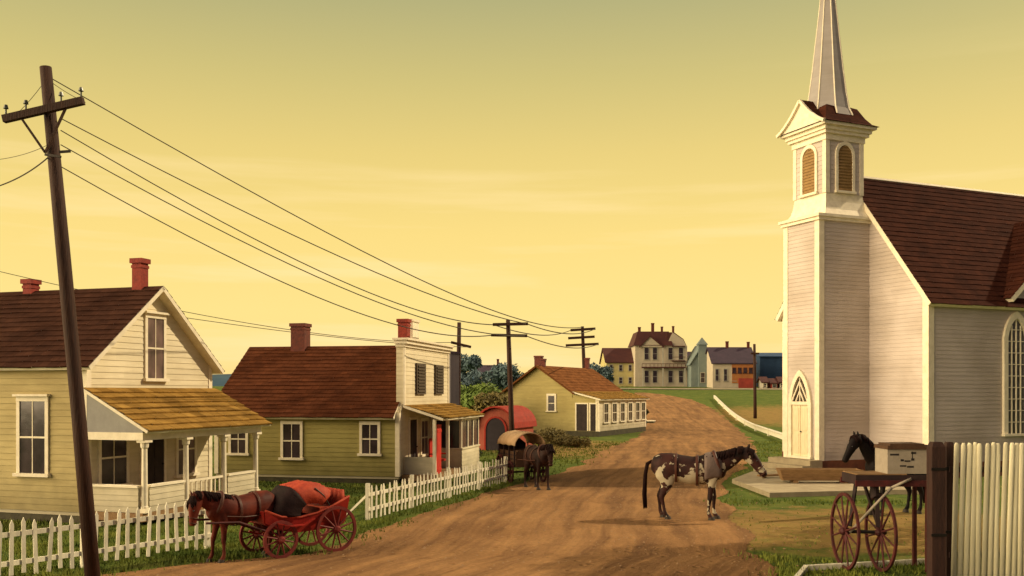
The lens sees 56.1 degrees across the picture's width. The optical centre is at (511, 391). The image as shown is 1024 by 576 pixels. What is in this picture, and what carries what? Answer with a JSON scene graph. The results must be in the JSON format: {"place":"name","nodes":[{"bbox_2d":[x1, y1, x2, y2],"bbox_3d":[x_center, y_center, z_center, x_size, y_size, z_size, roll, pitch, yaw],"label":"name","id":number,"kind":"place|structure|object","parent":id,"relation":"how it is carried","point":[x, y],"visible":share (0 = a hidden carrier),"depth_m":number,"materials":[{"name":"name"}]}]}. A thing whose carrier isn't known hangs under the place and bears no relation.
{"place":"outdoors","nodes":[
{"label":"outdoors","id":0,"kind":"place"},
{"bbox_2d":[212,374,474,385],"bbox_3d":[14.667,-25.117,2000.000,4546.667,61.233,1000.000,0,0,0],"label":"hills","id":1,"kind":"structure","parent":0,"point":[219,379],"depth_m":1660.16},
{"bbox_2d":[102,393,778,575],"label":"road","id":2,"kind":"structure","parent":0,"point":[687,426],"depth_m":23.83,"materials":[{"name":"brown soil"}]},
{"bbox_2d":[197,480,356,558],"bbox_3d":[-5.103,2.719,20.663,3.382,1.563,1.320,0,0,-41],"label":"buggy","id":3,"kind":"object","parent":2,"relation":"on","point":[302,506],"visible":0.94,"depth_m":20.72,"materials":[{"name":"red paint"}]},
{"bbox_2d":[124,448,834,575],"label":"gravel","id":4,"kind":"structure","parent":2,"relation":"on","point":[582,517],"depth_m":24.51,"materials":[{"name":"brown gravel"}]},
{"bbox_2d":[517,444,555,489],"bbox_3d":[0.964,2.663,34.607,0.785,1.696,2.402,0,0,-21],"label":"horse","id":5,"kind":"object","parent":2,"relation":"on","point":[538,457],"visible":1,"depth_m":34.20},
{"bbox_2d":[642,444,766,520],"bbox_3d":[5.264,2.459,26.335,3.362,2.107,0.835,0,0,12],"label":"horse","id":6,"kind":"object","parent":2,"relation":"on","point":[711,469],"visible":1,"depth_m":26.11},
{"bbox_2d":[0,386,1007,575],"bbox_3d":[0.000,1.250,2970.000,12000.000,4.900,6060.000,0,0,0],"label":"ground","id":7,"kind":"structure","parent":0,"point":[739,402],"depth_m":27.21,"materials":[{"name":"green plant"}]},
{"bbox_2d":[1,65,100,575],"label":"utility pole","id":8,"kind":"object","parent":7,"relation":"on","point":[49,108],"visible":1,"depth_m":16.90,"materials":[{"name":"brown wood"}]},
{"bbox_2d":[0,157,47,185],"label":"power line","id":9,"kind":"object","parent":8,"relation":"attached to","point":[25,173],"visible":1,"depth_m":15.48,"materials":[{"name":"metal"}]},
{"bbox_2d":[62,167,490,336],"bbox_3d":[-4.541,-3.216,33.500,0.050,1.632,33.739,0,0,12],"label":"power line","id":10,"kind":"object","parent":8,"relation":"attached to","point":[268,275],"visible":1,"depth_m":24.95,"materials":[{"name":"metal"}]},
{"bbox_2d":[53,79,581,327],"bbox_3d":[-0.739,-5.352,54.500,0.064,1.783,76.484,0,0,11],"label":"power line","id":11,"kind":"object","parent":8,"relation":"hanging from","point":[308,222],"visible":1,"depth_m":28.20,"materials":[{"name":"metal"}]},
{"bbox_2d":[0,501,211,575],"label":"picket fence","id":12,"kind":"object","parent":7,"relation":"on","point":[11,534],"visible":0.75,"depth_m":19.40,"materials":[{"name":"white paint"}]},
{"bbox_2d":[0,258,272,522],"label":"clapboard house","id":13,"kind":"structure","parent":7,"relation":"on","point":[160,411],"depth_m":26.61,"materials":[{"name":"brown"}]},
{"bbox_2d":[12,394,50,476],"bbox_3d":[-12.993,1.174,25.954,1.190,2.232,0.149,0,0,17],"label":"window","id":14,"kind":"structure","parent":13,"relation":"in","point":[32,410],"depth_m":25.98,"materials":[{"name":"beige paint"}]},
{"bbox_2d":[97,440,132,484],"bbox_3d":[-10.938,1.779,26.435,0.129,1.722,1.340,0,0,17],"label":"window","id":15,"kind":"structure","parent":13,"relation":"in","point":[113,462],"depth_m":26.43,"materials":[{"name":"beige paint"}]},
{"bbox_2d":[139,431,166,484],"bbox_3d":[-10.453,2.000,28.012,0.109,2.200,1.150,0,0,17],"label":"door","id":16,"kind":"structure","parent":13,"relation":"in","point":[157,450],"depth_m":28.13,"materials":[{"name":"beige paint"}]},
{"bbox_2d":[143,311,169,381],"bbox_3d":[-10.404,-1.326,28.102,0.149,2.032,1.060,0,0,17],"label":"window","id":17,"kind":"structure","parent":13,"relation":"in","point":[154,322],"depth_m":28.08,"materials":[{"name":"beige paint"}]},
{"bbox_2d":[174,437,199,477],"bbox_3d":[-9.978,1.729,29.488,0.129,1.722,1.140,0,0,17],"label":"window","id":18,"kind":"structure","parent":13,"relation":"in","point":[193,442],"depth_m":29.32,"materials":[{"name":"beige paint"}]},
{"bbox_2d":[186,490,281,562],"bbox_3d":[-5.760,2.751,20.038,0.703,1.518,2.151,0,0,44],"label":"horse","id":19,"kind":"object","parent":7,"relation":"on","point":[219,506],"visible":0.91,"depth_m":19.71},
{"bbox_2d":[214,319,484,483],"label":"storefront house","id":20,"kind":"structure","parent":7,"relation":"on","point":[356,414],"depth_m":37.83,"materials":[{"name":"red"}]},
{"bbox_2d":[226,433,249,455],"bbox_3d":[-10.778,1.829,37.754,0.960,1.322,0.129,0,0,12],"label":"window","id":21,"kind":"structure","parent":20,"relation":"in","point":[237,443],"depth_m":37.77,"materials":[{"name":"beige paint"}]},
{"bbox_2d":[278,421,303,459],"bbox_3d":[-8.578,1.879,37.307,1.040,1.522,0.129,0,0,12],"label":"window","id":22,"kind":"structure","parent":20,"relation":"in","point":[291,432],"depth_m":37.32,"materials":[{"name":"beige paint"}]},
{"bbox_2d":[357,421,381,455],"bbox_3d":[-5.444,1.779,36.668,0.960,1.322,0.129,0,0,12],"label":"window","id":23,"kind":"structure","parent":20,"relation":"in","point":[369,431],"depth_m":36.68,"materials":[{"name":"beige paint"}]},
{"bbox_2d":[408,417,417,456],"bbox_3d":[-3.907,2.075,38.155,0.109,2.150,1.100,0,0,12],"label":"door","id":24,"kind":"structure","parent":20,"relation":"in","point":[413,421],"depth_m":38.18,"materials":[{"name":"beige paint"}]},
{"bbox_2d":[420,417,428,456],"bbox_3d":[-3.582,1.854,39.669,0.129,1.572,1.240,0,0,12],"label":"window","id":25,"kind":"structure","parent":20,"relation":"in","point":[424,422],"depth_m":39.66,"materials":[{"name":"beige paint"}]},
{"bbox_2d":[429,438,445,460],"bbox_3d":[-2.974,2.520,38.789,0.580,1.300,0.630,0,0,29],"label":"porch chair","id":26,"kind":"object","parent":20,"relation":"on","point":[431,448],"visible":0.29,"depth_m":38.67,"materials":[{"name":"red paint"}]},
{"bbox_2d":[436,424,441,473],"bbox_3d":[-2.867,2.220,37.381,0.065,1.900,0.720,0,0,12],"label":"storm door","id":27,"kind":"structure","parent":20,"relation":"attached to","point":[438,448],"depth_m":37.34,"materials":[{"name":"red paint"}]},
{"bbox_2d":[449,351,459,404],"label":"wall","id":28,"kind":"structure","parent":20,"relation":"attached to","point":[453,377],"depth_m":52.02,"materials":[{"name":"grey wood"}]},
{"bbox_2d":[365,456,507,519],"bbox_3d":[-2.051,2.997,31.711,0.216,1.005,11.634,0,0,19],"label":"picket fence","id":29,"kind":"object","parent":7,"relation":"on","point":[411,484],"visible":0.98,"depth_m":30.08,"materials":[{"name":"white paint"}]},
{"bbox_2d":[346,496,364,514],"bbox_3d":[-4.272,3.115,26.560,0.835,0.716,0.060,0,0,28],"label":"fence brace","id":30,"kind":"object","parent":29,"relation":"attached to","point":[357,504],"visible":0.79,"depth_m":26.54,"materials":[{"name":"white paint"}]},
{"bbox_2d":[451,322,470,404],"bbox_3d":[-3.175,-0.275,59.953,1.288,8.153,0.413,0,0,0],"label":"utility pole","id":31,"kind":"object","parent":7,"relation":"on","point":[458,343],"visible":0.49,"depth_m":59.88,"materials":[{"name":"brown wood"}]},
{"bbox_2d":[0,271,451,342],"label":"power line","id":32,"kind":"object","parent":31,"relation":"attached to","point":[249,323],"visible":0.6,"depth_m":39.70,"materials":[{"name":"metal"}]},
{"bbox_2d":[189,318,459,346],"bbox_3d":[-8.553,-2.793,45.001,0.038,0.434,32.275,0,0,22],"label":"power line","id":33,"kind":"object","parent":31,"relation":"attached to","point":[288,331],"visible":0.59,"depth_m":41.78,"materials":[{"name":"metal"}]},
{"bbox_2d":[461,353,482,376],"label":"tree","id":34,"kind":"object","parent":7,"relation":"on","point":[473,361],"visible":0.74,"depth_m":163.06,"materials":[{"name":"green plant"}]},
{"bbox_2d":[461,369,487,392],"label":"tree","id":35,"kind":"object","parent":7,"relation":"on","point":[467,380],"visible":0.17,"depth_m":95.84,"materials":[{"name":"green plant"}]},
{"bbox_2d":[460,381,503,408],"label":"tree","id":36,"kind":"object","parent":7,"relation":"on","point":[468,395],"visible":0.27,"depth_m":82.09,"materials":[{"name":"green plant"}]},
{"bbox_2d":[477,359,498,384],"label":"house","id":37,"kind":"structure","parent":7,"relation":"on","point":[483,368],"depth_m":173.99,"materials":[{"name":"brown wood"}]},
{"bbox_2d":[470,391,507,412],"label":"bush","id":38,"kind":"object","parent":7,"relation":"on","point":[482,402],"visible":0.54,"depth_m":74.53,"materials":[{"name":"green plant"}]},
{"bbox_2d":[484,362,523,390],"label":"tree","id":39,"kind":"object","parent":7,"relation":"on","point":[499,376],"visible":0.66,"depth_m":148.56,"materials":[{"name":"green plant"}]},
{"bbox_2d":[479,405,536,450],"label":"red shed","id":40,"kind":"structure","parent":7,"relation":"on","point":[493,424],"depth_m":57.54,"materials":[{"name":"red wood"}]},
{"bbox_2d":[484,416,506,450],"bbox_3d":[-0.979,2.470,57.361,1.450,2.060,0.076,0,0,20],"label":"door","id":41,"kind":"structure","parent":40,"relation":"in","point":[495,426],"depth_m":57.41,"materials":[{"name":"grey wood"}]},
{"bbox_2d":[491,320,527,430],"bbox_3d":[-0.125,0.025,49.958,1.920,7.558,0.384,0,0,0],"label":"utility pole","id":42,"kind":"object","parent":7,"relation":"on","point":[507,324],"visible":0.7,"depth_m":49.88,"materials":[{"name":"brown wood"}]},
{"bbox_2d":[60,130,492,324],"bbox_3d":[-4.478,-3.894,33.501,0.050,1.495,33.743,0,0,12],"label":"power line","id":43,"kind":"object","parent":42,"relation":"attached to","point":[266,244],"visible":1,"depth_m":24.76,"materials":[{"name":"metal"}]},
{"bbox_2d":[61,145,524,336],"bbox_3d":[-3.618,-3.482,33.499,0.050,1.808,34.141,0,0,15],"label":"power line","id":44,"kind":"object","parent":42,"relation":"attached to","point":[284,261],"visible":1,"depth_m":24.61,"materials":[{"name":"metal"}]},
{"bbox_2d":[62,119,525,323],"bbox_3d":[-3.594,-4.156,33.498,0.050,1.396,34.150,0,0,15],"label":"power line","id":45,"kind":"object","parent":42,"relation":"attached to","point":[288,232],"visible":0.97,"depth_m":25.01,"materials":[{"name":"metal"}]},
{"bbox_2d":[496,430,545,481],"bbox_3d":[0.559,2.511,37.102,1.577,1.979,3.100,0,0,-21],"label":"covered wagon","id":46,"kind":"object","parent":7,"relation":"on","point":[511,445],"visible":0.65,"depth_m":37.37,"materials":[{"name":"beige fabric"}]},
{"bbox_2d":[536,427,567,443],"bbox_3d":[2.601,3.082,64.054,2.259,1.527,3.098,0,0,0],"label":"bush","id":47,"kind":"object","parent":7,"relation":"on","point":[549,434],"visible":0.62,"depth_m":63.33,"materials":[{"name":"green plant"}]},
{"bbox_2d":[553,432,576,445],"bbox_3d":[3.797,3.152,62.337,2.388,1.211,1.679,0,0,37],"label":"bush","id":48,"kind":"object","parent":7,"relation":"on","point":[558,440],"visible":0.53,"depth_m":62.27,"materials":[{"name":"green plant"}]},
{"bbox_2d":[501,356,649,436],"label":"cottage","id":49,"kind":"structure","parent":7,"relation":"on","point":[584,402],"depth_m":77.25,"materials":[{"name":"yellow wood"}]},
{"bbox_2d":[545,394,556,411],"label":"window","id":50,"kind":"structure","parent":49,"relation":"in","point":[550,398],"depth_m":76.66,"materials":[{"name":"beige paint"}]},
{"bbox_2d":[575,403,587,430],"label":"door","id":51,"kind":"structure","parent":49,"relation":"in","point":[581,409],"depth_m":75.54,"materials":[{"name":"beige paint"}]},
{"bbox_2d":[589,403,596,430],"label":"door","id":52,"kind":"structure","parent":49,"relation":"in","point":[592,406],"depth_m":75.11,"materials":[{"name":"beige paint"}]},
{"bbox_2d":[603,401,609,423],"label":"window","id":53,"kind":"structure","parent":49,"relation":"in","point":[605,404],"depth_m":76.26,"materials":[{"name":"beige paint"}]},
{"bbox_2d":[611,401,617,422],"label":"window","id":54,"kind":"structure","parent":49,"relation":"in","point":[614,403],"depth_m":78.19,"materials":[{"name":"beige paint"}]},
{"bbox_2d":[620,401,625,421],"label":"window","id":55,"kind":"structure","parent":49,"relation":"in","point":[622,403],"depth_m":79.98,"materials":[{"name":"beige paint"}]},
{"bbox_2d":[627,401,633,420],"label":"window","id":56,"kind":"structure","parent":49,"relation":"in","point":[630,403],"depth_m":81.88,"materials":[{"name":"beige paint"}]},
{"bbox_2d":[635,401,640,420],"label":"window","id":57,"kind":"structure","parent":49,"relation":"in","point":[637,403],"depth_m":83.60,"materials":[{"name":"beige paint"}]},
{"bbox_2d":[641,400,646,419],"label":"window","id":58,"kind":"structure","parent":49,"relation":"in","point":[643,403],"depth_m":85.12,"materials":[{"name":"beige paint"}]},
{"bbox_2d":[563,435,590,446],"bbox_3d":[4.160,3.221,60.943,1.330,0.960,2.007,0,0,-45],"label":"bush","id":59,"kind":"object","parent":7,"relation":"on","point":[578,441],"visible":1,"depth_m":60.62,"materials":[{"name":"green plant"}]},
{"bbox_2d":[566,326,598,367],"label":"utility pole","id":60,"kind":"object","parent":7,"relation":"on","point":[582,337],"visible":0.58,"depth_m":91.66,"materials":[{"name":"brown wood"}]},
{"bbox_2d":[497,326,570,335],"bbox_3d":[2.323,-4.705,71.001,0.064,2.463,42.512,0,0,9],"label":"power line","id":61,"kind":"object","parent":60,"relation":"attached to","point":[532,334],"visible":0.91,"depth_m":64.60,"materials":[{"name":"metal"}]},
{"bbox_2d":[528,324,594,333],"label":"power line","id":62,"kind":"object","parent":60,"relation":"attached to","point":[559,332],"visible":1,"depth_m":64.00,"materials":[{"name":"metal"}]},
{"bbox_2d":[527,336,597,347],"bbox_3d":[4.519,-3.755,71.001,0.064,1.757,42.673,0,0,10],"label":"power line","id":63,"kind":"object","parent":60,"relation":"attached to","point":[558,345],"visible":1,"depth_m":62.11,"materials":[{"name":"metal"}]},
{"bbox_2d":[590,362,613,381],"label":"tree","id":64,"kind":"object","parent":7,"relation":"on","point":[606,371],"visible":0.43,"depth_m":168.59,"materials":[{"name":"green plant"}]},
{"bbox_2d":[599,348,633,385],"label":"house","id":65,"kind":"structure","parent":7,"relation":"on","point":[620,361],"depth_m":190.23,"materials":[{"name":"yellow wood"}]},
{"bbox_2d":[628,323,686,386],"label":"mansion","id":66,"kind":"structure","parent":7,"relation":"on","point":[660,358],"depth_m":188.00,"materials":[{"name":"wood"}]},
{"bbox_2d":[644,370,648,382],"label":"window","id":67,"kind":"structure","parent":66,"relation":"in","point":[646,372],"depth_m":187.97,"materials":[{"name":"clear glass"}]},
{"bbox_2d":[644,347,648,359],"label":"window","id":68,"kind":"structure","parent":66,"relation":"in","point":[646,349],"depth_m":187.97,"materials":[{"name":"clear glass"}]},
{"bbox_2d":[652,370,657,382],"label":"window","id":69,"kind":"structure","parent":66,"relation":"in","point":[654,372],"depth_m":187.97,"materials":[{"name":"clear glass"}]},
{"bbox_2d":[652,347,657,359],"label":"window","id":70,"kind":"structure","parent":66,"relation":"in","point":[654,349],"depth_m":187.97,"materials":[{"name":"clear glass"}]},
{"bbox_2d":[668,370,672,382],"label":"window","id":71,"kind":"structure","parent":66,"relation":"in","point":[670,372],"depth_m":187.97,"materials":[{"name":"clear glass"}]},
{"bbox_2d":[668,347,672,359],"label":"window","id":72,"kind":"structure","parent":66,"relation":"in","point":[670,349],"depth_m":187.97,"materials":[{"name":"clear glass"}]},
{"bbox_2d":[678,370,683,382],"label":"window","id":73,"kind":"structure","parent":66,"relation":"in","point":[680,372],"depth_m":187.97,"materials":[{"name":"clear glass"}]},
{"bbox_2d":[678,347,683,359],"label":"window","id":74,"kind":"structure","parent":66,"relation":"in","point":[680,349],"depth_m":187.97,"materials":[{"name":"black glass"}]},
{"bbox_2d":[686,338,707,386],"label":"chapel","id":75,"kind":"structure","parent":7,"relation":"on","point":[696,364],"depth_m":183.72,"materials":[{"name":"green wood"}]},
{"bbox_2d":[700,372,705,382],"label":"window","id":76,"kind":"structure","parent":75,"relation":"in","point":[702,374],"depth_m":183.48,"materials":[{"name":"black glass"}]},
{"bbox_2d":[705,341,756,387],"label":"house","id":77,"kind":"structure","parent":7,"relation":"on","point":[729,367],"depth_m":178.00,"materials":[{"name":"white wood"}]},
{"bbox_2d":[715,369,718,380],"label":"window","id":78,"kind":"structure","parent":77,"relation":"in","point":[716,370],"depth_m":177.97,"materials":[{"name":"black glass"}]},
{"bbox_2d":[723,369,727,380],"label":"window","id":79,"kind":"structure","parent":77,"relation":"in","point":[725,371],"depth_m":177.97,"materials":[{"name":"black glass"}]},
{"bbox_2d":[713,395,781,438],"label":"white fence","id":80,"kind":"object","parent":7,"relation":"on","point":[768,431],"visible":0.89,"depth_m":89.07,"materials":[{"name":"paint"}]},
{"bbox_2d":[751,344,758,418],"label":"utility pole","id":81,"kind":"object","parent":7,"relation":"on","point":[754,353],"visible":0.87,"depth_m":108.46,"materials":[{"name":"brown wood"}]},
{"bbox_2d":[756,377,768,387],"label":"shed","id":82,"kind":"structure","parent":7,"relation":"on","point":[762,382],"depth_m":176.52,"materials":[{"name":"beige paint"}]},
{"bbox_2d":[756,353,781,386],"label":"house","id":83,"kind":"structure","parent":7,"relation":"on","point":[768,365],"depth_m":186.00,"materials":[{"name":"blue wood"}]},
{"bbox_2d":[767,378,779,387],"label":"shed","id":84,"kind":"structure","parent":7,"relation":"on","point":[773,383],"depth_m":176.19,"materials":[{"name":"red wood"}]},
{"bbox_2d":[776,377,781,387],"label":"shed","id":85,"kind":"structure","parent":7,"relation":"on","point":[779,379],"depth_m":176.33,"materials":[{"name":"beige paint"}]},
{"bbox_2d":[795,558,924,575],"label":"border board","id":86,"kind":"object","parent":7,"relation":"on","point":[800,572],"visible":0.6,"depth_m":19.03,"materials":[{"name":"white paint"}]},
{"bbox_2d":[830,471,926,571],"bbox_3d":[7.347,2.543,18.825,1.812,1.914,1.671,0,0,0],"label":"cart","id":87,"kind":"object","parent":7,"relation":"on","point":[874,480],"visible":0.99,"depth_m":18.67,"materials":[{"name":"wood"}]},
{"bbox_2d":[874,442,926,473],"bbox_3d":[7.733,1.294,18.920,0.934,0.582,0.700,0,0,0],"label":"wooden box","id":88,"kind":"object","parent":87,"relation":"on","point":[900,457],"visible":0.96,"depth_m":18.60,"materials":[{"name":"white wood"}]},
{"bbox_2d":[842,431,924,515],"bbox_3d":[10.652,2.305,27.372,3.108,2.416,0.758,0,0,-23],"label":"horse","id":89,"kind":"object","parent":7,"relation":"on","point":[864,443],"visible":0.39,"depth_m":27.00},
{"bbox_2d":[753,0,1023,477],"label":"church","id":90,"kind":"structure","parent":7,"relation":"on","point":[900,316],"depth_m":40.80,"materials":[{"name":"white paint"}]},
{"bbox_2d":[786,370,813,458],"bbox_3d":[12.391,0.945,41.339,0.189,3.810,1.530,0,0,-24],"label":"door","id":91,"kind":"structure","parent":90,"relation":"in","point":[800,402],"depth_m":41.33,"materials":[{"name":"beige paint"}]},
{"bbox_2d":[1001,311,1023,435],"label":"window","id":92,"kind":"structure","parent":90,"relation":"in","point":[1013,333],"depth_m":40.36,"materials":[{"name":"beige paint"}]},
{"bbox_2d":[927,442,946,575],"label":"gate post","id":93,"kind":"object","parent":7,"relation":"on","point":[936,508],"visible":1,"depth_m":17.28,"materials":[{"name":"brown wood"}]},
{"bbox_2d":[944,442,953,575],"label":"gate post","id":94,"kind":"object","parent":7,"relation":"on","point":[949,446],"visible":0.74,"depth_m":17.68,"materials":[{"name":"brown wood"}]},
{"bbox_2d":[949,442,1023,575],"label":"board fence","id":95,"kind":"object","parent":7,"relation":"on","point":[976,561],"visible":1,"depth_m":17.60,"materials":[{"name":"beige paint"}]},
{"bbox_2d":[0,0,1023,373],"label":"sky","id":96,"kind":"structure","parent":0,"point":[616,168],"materials":[{"name":"yellow"}]},
{"bbox_2d":[620,388,781,389],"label":"lane","id":97,"kind":"structure","parent":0,"point":[709,388],"depth_m":172.73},
{"bbox_2d":[732,471,918,497],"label":"stone pavement","id":98,"kind":"structure","parent":0,"point":[772,486],"depth_m":33.58,"materials":[{"name":"beige stone"}]},
{"bbox_2d":[757,474,778,477],"bbox_3d":[10.788,3.255,37.629,2.630,0.170,0.454,0,0,-17],"label":"plank","id":99,"kind":"object","parent":98,"relation":"on","point":[769,475],"visible":0.31,"depth_m":37.23,"materials":[{"name":"brown wood"}]},
{"bbox_2d":[776,468,862,482],"bbox_3d":[11.347,3.090,35.494,3.000,0.500,0.800,0,0,3],"label":"water trough","id":100,"kind":"object","parent":98,"relation":"on","point":[794,475],"visible":0.7,"depth_m":35.21,"materials":[{"name":"brown wood"}]}
]}

